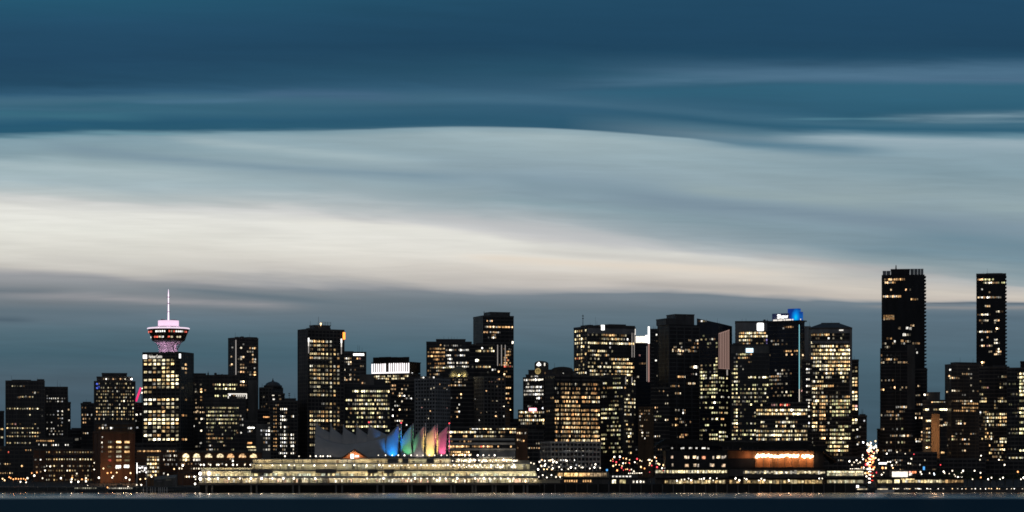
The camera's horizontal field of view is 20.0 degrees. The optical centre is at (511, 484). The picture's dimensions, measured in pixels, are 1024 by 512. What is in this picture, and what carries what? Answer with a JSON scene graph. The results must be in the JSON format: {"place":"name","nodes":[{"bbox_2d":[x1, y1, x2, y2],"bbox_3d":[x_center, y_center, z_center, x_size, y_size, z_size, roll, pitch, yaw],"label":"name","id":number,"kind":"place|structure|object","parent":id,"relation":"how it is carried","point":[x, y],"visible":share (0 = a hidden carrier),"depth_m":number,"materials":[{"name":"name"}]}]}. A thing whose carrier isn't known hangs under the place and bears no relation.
{"place":"outdoors","nodes":[
{"label":"outdoors","id":0,"kind":"place"},
{"bbox_2d":[154,475,176,486],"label":"quay shed","id":1,"kind":"structure","parent":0,"point":[166,481],"depth_m":2394.00,"materials":[{"name":"concrete"}]},
{"bbox_2d":[0,493,1023,511],"bbox_3d":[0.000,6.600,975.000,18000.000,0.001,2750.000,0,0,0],"label":"water","id":2,"kind":"structure","parent":0,"point":[511,502],"depth_m":1058.04,"materials":[{"name":"black liquid"}]},
{"bbox_2d":[0,487,106,492],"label":"floating jetty","id":3,"kind":"object","parent":2,"relation":"on","point":[47,491],"visible":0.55,"depth_m":2328.00,"materials":[{"name":"concrete"}]},
{"bbox_2d":[74,484,97,492],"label":"moored ferry","id":4,"kind":"object","parent":2,"relation":"on","point":[85,488],"visible":0.94,"depth_m":2307.14,"materials":[{"name":"metal"}]},
{"bbox_2d":[107,484,134,492],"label":"moored ferry","id":5,"kind":"object","parent":2,"relation":"on","point":[119,488],"visible":0.94,"depth_m":2312.00,"materials":[{"name":"metal"}]},
{"bbox_2d":[198,458,562,492],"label":"convention pier","id":6,"kind":"structure","parent":2,"relation":"in","point":[349,477],"depth_m":2260.50,"materials":[{"name":"stone"}]},
{"bbox_2d":[314,422,389,457],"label":"sail tent","id":7,"kind":"object","parent":6,"relation":"on","point":[333,443],"visible":0.95,"depth_m":2287.71,"materials":[{"name":"fabric"}]},
{"bbox_2d":[341,449,369,459],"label":"pavilion","id":8,"kind":"structure","parent":6,"relation":"on","point":[353,454],"depth_m":2268.50,"materials":[{"name":"orange"}]},
{"bbox_2d":[211,460,535,481],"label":"window","id":9,"kind":"structure","parent":6,"relation":"in","point":[456,460],"depth_m":2260.52,"materials":[{"name":"yellow"}]},
{"bbox_2d":[385,422,401,456],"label":"sail tent","id":10,"kind":"object","parent":6,"relation":"on","point":[392,444],"visible":0.98,"depth_m":2282.17,"materials":[{"name":"fabric"}]},
{"bbox_2d":[400,425,413,456],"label":"sail tent","id":11,"kind":"object","parent":6,"relation":"on","point":[407,441],"visible":0.98,"depth_m":2284.18,"materials":[{"name":"fabric"}]},
{"bbox_2d":[413,423,425,456],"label":"sail tent","id":12,"kind":"object","parent":6,"relation":"on","point":[418,448],"visible":1,"depth_m":2283.20,"materials":[{"name":"fabric"}]},
{"bbox_2d":[426,423,437,456],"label":"sail tent","id":13,"kind":"object","parent":6,"relation":"on","point":[431,442],"visible":0.98,"depth_m":2286.09,"materials":[{"name":"fabric"}]},
{"bbox_2d":[438,423,449,456],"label":"sail tent","id":14,"kind":"object","parent":6,"relation":"on","point":[442,442],"visible":0.99,"depth_m":2284.47,"materials":[{"name":"fabric"}]},
{"bbox_2d":[540,484,867,492],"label":"quay wall","id":15,"kind":"structure","parent":2,"relation":"in","point":[698,488],"depth_m":2330.00,"materials":[{"name":"concrete"}]},
{"bbox_2d":[547,471,608,483],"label":"covered walkway","id":16,"kind":"structure","parent":15,"relation":"on","point":[584,477],"depth_m":2342.80,"materials":[{"name":"metal"}]},
{"bbox_2d":[609,475,647,483],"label":"ferry terminal","id":17,"kind":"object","parent":15,"relation":"on","point":[624,479],"visible":0.99,"depth_m":2343.00,"materials":[{"name":"stone"}]},
{"bbox_2d":[889,487,1023,492],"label":"breakwater","id":18,"kind":"object","parent":2,"relation":"on","point":[958,490],"visible":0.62,"depth_m":2322.00,"materials":[{"name":"stone"}]},
{"bbox_2d":[0,448,1023,486],"bbox_3d":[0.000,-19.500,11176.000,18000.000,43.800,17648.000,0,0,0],"label":"ground","id":19,"kind":"structure","parent":0,"point":[30,483],"depth_m":2496.09,"materials":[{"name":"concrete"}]},
{"bbox_2d":[0,411,3,445],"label":"building","id":20,"kind":"structure","parent":19,"relation":"on","point":[1,428],"depth_m":2794.19,"materials":[{"name":"black glass"}]},
{"bbox_2d":[0,446,33,479],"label":"quayside building","id":21,"kind":"structure","parent":19,"relation":"on","point":[16,462],"depth_m":2564.81,"materials":[{"name":"black glass"}]},
{"bbox_2d":[5,376,44,445],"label":"office tower","id":22,"kind":"structure","parent":19,"relation":"on","point":[24,412],"depth_m":2702.82,"materials":[{"name":"black glass"}]},
{"bbox_2d":[31,438,72,448],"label":"building","id":23,"kind":"structure","parent":19,"relation":"on","point":[64,443],"depth_m":2643.03,"materials":[{"name":"black glass"}]},
{"bbox_2d":[45,385,67,437],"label":"apartment tower","id":24,"kind":"structure","parent":19,"relation":"on","point":[56,412],"depth_m":2741.54,"materials":[{"name":"black glass"}]},
{"bbox_2d":[33,448,92,481],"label":"warehouse","id":25,"kind":"structure","parent":19,"relation":"on","point":[66,464],"depth_m":2533.94,"materials":[{"name":"brick"}]},
{"bbox_2d":[71,428,80,448],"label":"building","id":26,"kind":"structure","parent":19,"relation":"on","point":[76,434],"depth_m":2881.16,"materials":[{"name":"black glass"}]},
{"bbox_2d":[81,402,93,448],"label":"apartment block","id":27,"kind":"structure","parent":19,"relation":"on","point":[87,419],"depth_m":2790.92,"materials":[{"name":"black glass"}]},
{"bbox_2d":[93,426,134,482],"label":"orange warehouse","id":28,"kind":"structure","parent":19,"relation":"on","point":[113,452],"depth_m":2507.41,"materials":[{"name":"brick"}]},
{"bbox_2d":[95,422,133,430],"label":"brick block","id":29,"kind":"structure","parent":19,"relation":"on","point":[115,426],"depth_m":2622.31,"materials":[{"name":"brick"}]},
{"bbox_2d":[94,373,135,442],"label":"stepped tower","id":30,"kind":"structure","parent":19,"relation":"on","point":[114,397],"depth_m":2723.02,"materials":[{"name":"black glass"}]},
{"bbox_2d":[136,402,141,442],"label":"hotel block","id":31,"kind":"structure","parent":19,"relation":"on","point":[138,422],"depth_m":2770.59,"materials":[{"name":"black glass"}]},
{"bbox_2d":[146,455,160,485],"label":"lit corner shop","id":32,"kind":"structure","parent":19,"relation":"on","point":[153,465],"depth_m":2455.59,"materials":[{"name":"stone"}]},
{"bbox_2d":[135,443,176,477],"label":"building","id":33,"kind":"structure","parent":19,"relation":"on","point":[155,445],"depth_m":2592.25,"materials":[{"name":"black glass"}]},
{"bbox_2d":[136,448,178,483],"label":"building","id":34,"kind":"structure","parent":19,"relation":"on","point":[168,461],"depth_m":2482.64,"materials":[{"name":"brick"}]},
{"bbox_2d":[142,289,193,450],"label":"observation tower","id":35,"kind":"structure","parent":19,"relation":"on","point":[168,392],"depth_m":2687.05,"materials":[{"name":"black glass"}]},
{"bbox_2d":[144,359,186,439],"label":"window","id":36,"kind":"structure","parent":35,"relation":"in","point":[149,427],"depth_m":2686.40,"materials":[{"name":"yellow glass"}]},
{"bbox_2d":[194,373,238,450],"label":"office block","id":37,"kind":"structure","parent":19,"relation":"on","point":[214,385],"depth_m":2741.78,"materials":[{"name":"black glass"}]},
{"bbox_2d":[177,450,261,484],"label":"arched station","id":38,"kind":"object","parent":19,"relation":"on","point":[191,461],"visible":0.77,"depth_m":2472.56,"materials":[{"name":"brick"}]},
{"bbox_2d":[204,394,245,450],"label":"barrel roof office","id":39,"kind":"structure","parent":19,"relation":"on","point":[224,423],"depth_m":2651.88,"materials":[{"name":"black glass"}]},
{"bbox_2d":[228,336,257,420],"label":"apartment tower","id":40,"kind":"structure","parent":19,"relation":"on","point":[243,357],"depth_m":2807.73,"materials":[{"name":"black glass"}]},
{"bbox_2d":[243,417,256,450],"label":"building","id":41,"kind":"structure","parent":19,"relation":"on","point":[249,435],"depth_m":2610.46,"materials":[{"name":"black glass"}]},
{"bbox_2d":[256,421,270,458],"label":"building","id":42,"kind":"structure","parent":19,"relation":"on","point":[263,437],"depth_m":2590.58,"materials":[{"name":"concrete"}]},
{"bbox_2d":[257,407,269,423],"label":"office block","id":43,"kind":"structure","parent":19,"relation":"on","point":[263,415],"depth_m":2700.44,"materials":[{"name":"black glass"}]},
{"bbox_2d":[259,379,282,408],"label":"domed building","id":44,"kind":"structure","parent":19,"relation":"on","point":[267,389],"depth_m":2814.38,"materials":[{"name":"black glass"}]},
{"bbox_2d":[270,393,297,458],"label":"apartment tower","id":45,"kind":"structure","parent":19,"relation":"on","point":[284,425],"depth_m":2630.96,"materials":[{"name":"black glass"}]},
{"bbox_2d":[298,317,344,458],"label":"office tower","id":46,"kind":"structure","parent":19,"relation":"on","point":[321,375],"depth_m":2649.03,"materials":[{"name":"black glass"}]},
{"bbox_2d":[310,344,342,441],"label":"window","id":47,"kind":"structure","parent":46,"relation":"in","point":[310,344],"depth_m":2649.92,"materials":[{"name":"yellow glass"}]},
{"bbox_2d":[345,351,365,384],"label":"office tower","id":48,"kind":"structure","parent":19,"relation":"on","point":[355,365],"depth_m":2760.64,"materials":[{"name":"black glass"}]},
{"bbox_2d":[345,374,390,457],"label":"glass office","id":49,"kind":"structure","parent":19,"relation":"on","point":[367,399],"depth_m":2671.28,"materials":[{"name":"metal"}]},
{"bbox_2d":[346,382,388,430],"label":"window","id":50,"kind":"structure","parent":49,"relation":"in","point":[364,382],"depth_m":2671.35,"materials":[{"name":"yellow glass"}]},
{"bbox_2d":[371,357,420,384],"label":"crown tower","id":51,"kind":"structure","parent":19,"relation":"on","point":[387,369],"depth_m":2789.01,"materials":[{"name":"white glass"}]},
{"bbox_2d":[390,377,415,457],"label":"apartment tower","id":52,"kind":"structure","parent":19,"relation":"on","point":[403,401],"depth_m":2715.44,"materials":[{"name":"black glass"}]},
{"bbox_2d":[414,375,450,457],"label":"grid tower","id":53,"kind":"structure","parent":19,"relation":"on","point":[432,401],"depth_m":2596.79,"materials":[{"name":"black glass"}]},
{"bbox_2d":[426,337,471,378],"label":"office tower","id":54,"kind":"structure","parent":19,"relation":"on","point":[444,357],"depth_m":2800.51,"materials":[{"name":"black glass"}]},
{"bbox_2d":[444,366,473,425],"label":"domed tower","id":55,"kind":"structure","parent":19,"relation":"on","point":[461,397],"depth_m":2710.37,"materials":[{"name":"black glass"}]},
{"bbox_2d":[447,438,515,462],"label":"waterfront hotel","id":56,"kind":"structure","parent":19,"relation":"on","point":[488,447],"depth_m":2359.00,"materials":[{"name":"grey glass"}]},
{"bbox_2d":[446,426,516,457],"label":"building","id":57,"kind":"structure","parent":19,"relation":"on","point":[482,431],"depth_m":2480.59,"materials":[{"name":"black glass"}]},
{"bbox_2d":[469,340,494,376],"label":"office block","id":58,"kind":"structure","parent":19,"relation":"on","point":[482,359],"depth_m":2765.11,"materials":[{"name":"black glass"}]},
{"bbox_2d":[474,369,505,425],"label":"apartment tower","id":59,"kind":"structure","parent":19,"relation":"on","point":[489,399],"depth_m":2695.85,"materials":[{"name":"black glass"}]},
{"bbox_2d":[473,312,513,421],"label":"stepped tower","id":60,"kind":"structure","parent":19,"relation":"on","point":[496,329],"depth_m":2847.44,"materials":[{"name":"black glass"}]},
{"bbox_2d":[516,425,527,462],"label":"brick hotel","id":61,"kind":"structure","parent":19,"relation":"on","point":[521,443],"depth_m":2439.99,"materials":[{"name":"brick"}]},
{"bbox_2d":[518,408,544,440],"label":"podium block","id":62,"kind":"structure","parent":19,"relation":"on","point":[531,419],"depth_m":2679.84,"materials":[{"name":"black glass"}]},
{"bbox_2d":[528,431,543,475],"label":"building","id":63,"kind":"structure","parent":19,"relation":"on","point":[535,438],"depth_m":2589.95,"materials":[{"name":"black glass"}]},
{"bbox_2d":[523,361,562,409],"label":"emblem tower","id":64,"kind":"structure","parent":19,"relation":"on","point":[533,388],"depth_m":2735.27,"materials":[{"name":"black glass"}]},
{"bbox_2d":[539,441,600,483],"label":"banded office","id":65,"kind":"structure","parent":19,"relation":"on","point":[585,455],"depth_m":2427.94,"materials":[{"name":"black glass"}]},
{"bbox_2d":[545,373,599,440],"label":"amber office","id":66,"kind":"structure","parent":19,"relation":"on","point":[572,407],"depth_m":2638.98,"materials":[{"name":"black glass"}]},
{"bbox_2d":[547,383,598,440],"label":"window","id":67,"kind":"structure","parent":66,"relation":"in","point":[596,397],"depth_m":2638.30,"materials":[{"name":"yellow glass"}]},
{"bbox_2d":[574,317,635,376],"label":"bank tower","id":68,"kind":"structure","parent":19,"relation":"on","point":[605,349],"depth_m":2801.22,"materials":[{"name":"black glass"}]},
{"bbox_2d":[575,330,631,375],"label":"window","id":69,"kind":"structure","parent":68,"relation":"in","point":[577,330],"depth_m":2799.55,"materials":[{"name":"yellow glass"}]},
{"bbox_2d":[600,372,635,473],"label":"glass office","id":70,"kind":"structure","parent":19,"relation":"on","point":[617,415],"depth_m":2666.84,"materials":[{"name":"glass"}]},
{"bbox_2d":[601,378,634,453],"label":"window","id":71,"kind":"structure","parent":70,"relation":"in","point":[613,378],"depth_m":2666.14,"materials":[{"name":"yellow glass"}]},
{"bbox_2d":[636,327,649,445],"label":"fin tower","id":72,"kind":"structure","parent":19,"relation":"on","point":[642,371],"depth_m":2879.70,"materials":[{"name":"black glass"}]},
{"bbox_2d":[638,401,653,477],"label":"brown block","id":73,"kind":"structure","parent":19,"relation":"on","point":[645,434],"depth_m":2603.09,"materials":[{"name":"concrete"}]},
{"bbox_2d":[635,446,665,475],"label":"building","id":74,"kind":"structure","parent":19,"relation":"on","point":[658,453],"depth_m":2639.10,"materials":[{"name":"black glass"}]},
{"bbox_2d":[650,326,658,400],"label":"balcony tower","id":75,"kind":"structure","parent":19,"relation":"on","point":[653,357],"depth_m":2799.81,"materials":[{"name":"black glass"}]},
{"bbox_2d":[651,387,669,450],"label":"apartment tower","id":76,"kind":"structure","parent":19,"relation":"on","point":[660,400],"depth_m":2679.51,"materials":[{"name":"black glass"}]},
{"bbox_2d":[656,314,699,450],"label":"black tower","id":77,"kind":"structure","parent":19,"relation":"on","point":[678,354],"depth_m":2736.35,"materials":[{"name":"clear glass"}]},
{"bbox_2d":[697,318,731,450],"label":"slant roof tower","id":78,"kind":"structure","parent":19,"relation":"on","point":[715,340],"depth_m":2796.80,"materials":[{"name":"black glass"}]},
{"bbox_2d":[699,320,727,440],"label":"window","id":79,"kind":"structure","parent":78,"relation":"in","point":[699,320],"depth_m":2797.50,"materials":[{"name":"yellow glass"}]},
{"bbox_2d":[723,441,757,450],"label":"building","id":80,"kind":"structure","parent":19,"relation":"on","point":[738,448],"depth_m":2588.81,"materials":[{"name":"black glass"}]},
{"bbox_2d":[654,439,838,483],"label":"convention hall","id":81,"kind":"structure","parent":19,"relation":"on","point":[775,466],"depth_m":2404.00,"materials":[{"name":"black glass"}]},
{"bbox_2d":[730,337,769,440],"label":"office tower","id":82,"kind":"structure","parent":19,"relation":"on","point":[749,375],"depth_m":2698.79,"materials":[{"name":"black glass"}]},
{"bbox_2d":[732,353,767,439],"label":"window","id":83,"kind":"structure","parent":82,"relation":"in","point":[736,353],"depth_m":2698.89,"materials":[{"name":"yellow glass"}]},
{"bbox_2d":[735,318,767,343],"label":"office tower","id":84,"kind":"structure","parent":19,"relation":"on","point":[754,332],"depth_m":2798.73,"materials":[{"name":"black glass"}]},
{"bbox_2d":[755,402,807,449],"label":"office block","id":85,"kind":"structure","parent":19,"relation":"on","point":[781,422],"depth_m":2637.91,"materials":[{"name":"black glass"}]},
{"bbox_2d":[756,404,806,439],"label":"window","id":86,"kind":"structure","parent":85,"relation":"in","point":[771,404],"depth_m":2638.30,"materials":[{"name":"yellow glass"}]},
{"bbox_2d":[766,308,806,401],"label":"crowned glass tower","id":87,"kind":"structure","parent":19,"relation":"on","point":[786,336],"depth_m":2757.93,"materials":[{"name":"glass"}]},
{"bbox_2d":[802,360,811,449],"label":"narrow block","id":88,"kind":"structure","parent":19,"relation":"on","point":[806,380],"depth_m":2719.34,"materials":[{"name":"black glass"}]},
{"bbox_2d":[805,324,810,359],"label":"concrete slab","id":89,"kind":"structure","parent":19,"relation":"on","point":[806,342],"depth_m":2829.65,"materials":[{"name":"concrete"}]},
{"bbox_2d":[809,323,851,456],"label":"office tower","id":90,"kind":"structure","parent":19,"relation":"on","point":[830,350],"depth_m":2757.75,"materials":[{"name":"black glass"}]},
{"bbox_2d":[811,334,850,455],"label":"window","id":91,"kind":"structure","parent":90,"relation":"in","point":[842,450],"depth_m":2757.50,"materials":[{"name":"yellow"}]},
{"bbox_2d":[824,457,865,476],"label":"building","id":92,"kind":"structure","parent":19,"relation":"on","point":[842,463],"depth_m":2587.42,"materials":[{"name":"black glass"}]},
{"bbox_2d":[825,469,866,483],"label":"lit pavilion","id":93,"kind":"structure","parent":19,"relation":"on","point":[850,476],"depth_m":2405.85,"materials":[{"name":"glass"}]},
{"bbox_2d":[852,359,858,456],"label":"apartment tower","id":94,"kind":"structure","parent":19,"relation":"on","point":[855,387],"depth_m":2819.38,"materials":[{"name":"black glass"}]},
{"bbox_2d":[856,409,866,468],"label":"building","id":95,"kind":"structure","parent":19,"relation":"on","point":[862,434],"depth_m":2769.45,"materials":[{"name":"black glass"}]},
{"bbox_2d":[880,344,915,465],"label":"podium tower","id":96,"kind":"structure","parent":19,"relation":"on","point":[897,399],"depth_m":2837.77,"materials":[{"name":"black glass"}]},
{"bbox_2d":[882,266,926,368],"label":"tall tower","id":97,"kind":"structure","parent":19,"relation":"on","point":[903,308],"depth_m":2897.16,"materials":[{"name":"black glass"}]},
{"bbox_2d":[883,452,936,476],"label":"building","id":98,"kind":"structure","parent":19,"relation":"on","point":[919,461],"depth_m":2586.56,"materials":[{"name":"black glass"}]},
{"bbox_2d":[873,470,965,486],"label":"shore restaurant","id":99,"kind":"structure","parent":19,"relation":"on","point":[902,478],"depth_m":2380.00,"materials":[{"name":"stone"}]},
{"bbox_2d":[915,364,927,451],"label":"side block","id":100,"kind":"structure","parent":19,"relation":"on","point":[921,383],"depth_m":2849.19,"materials":[{"name":"black glass"}]},
{"bbox_2d":[922,392,946,457],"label":"office block","id":101,"kind":"structure","parent":19,"relation":"on","point":[933,403],"depth_m":2738.84,"materials":[{"name":"black glass"}]},
{"bbox_2d":[931,414,939,457],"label":"brown panel block","id":102,"kind":"structure","parent":19,"relation":"on","point":[935,432],"depth_m":2699.45,"materials":[{"name":"metal"}]},
{"bbox_2d":[937,458,985,478],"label":"building","id":103,"kind":"structure","parent":19,"relation":"on","point":[949,465],"depth_m":2586.38,"materials":[{"name":"black glass"}]},
{"bbox_2d":[945,362,981,457],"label":"apartment tower","id":104,"kind":"structure","parent":19,"relation":"on","point":[962,388],"depth_m":2735.18,"materials":[{"name":"black glass"}]},
{"bbox_2d":[976,273,1006,366],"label":"tall tower","id":105,"kind":"structure","parent":19,"relation":"on","point":[991,319],"depth_m":2877.73,"materials":[{"name":"black glass"}]},
{"bbox_2d":[979,362,1008,459],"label":"apartment tower","id":106,"kind":"structure","parent":19,"relation":"on","point":[993,412],"depth_m":2687.90,"materials":[{"name":"black glass"}]},
{"bbox_2d":[986,460,1023,477],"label":"building","id":107,"kind":"structure","parent":19,"relation":"on","point":[995,468],"depth_m":2586.65,"materials":[{"name":"black glass"}]},
{"bbox_2d":[1007,361,1023,459],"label":"office tower","id":108,"kind":"structure","parent":19,"relation":"on","point":[1015,413],"depth_m":2648.74,"materials":[{"name":"black glass"}]},
{"bbox_2d":[0,487,1023,492],"bbox_3d":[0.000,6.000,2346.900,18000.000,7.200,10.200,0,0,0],"label":"shore","id":109,"kind":"structure","parent":0,"point":[180,489],"depth_m":2350.45,"materials":[{"name":"black"}]},
{"bbox_2d":[0,0,1023,447],"label":"sky","id":110,"kind":"structure","parent":0,"point":[396,175],"materials":[{"name":"blue"}]},
{"bbox_2d":[864,454,877,485],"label":"steep road","id":111,"kind":"structure","parent":0,"point":[872,483],"depth_m":2640.37,"materials":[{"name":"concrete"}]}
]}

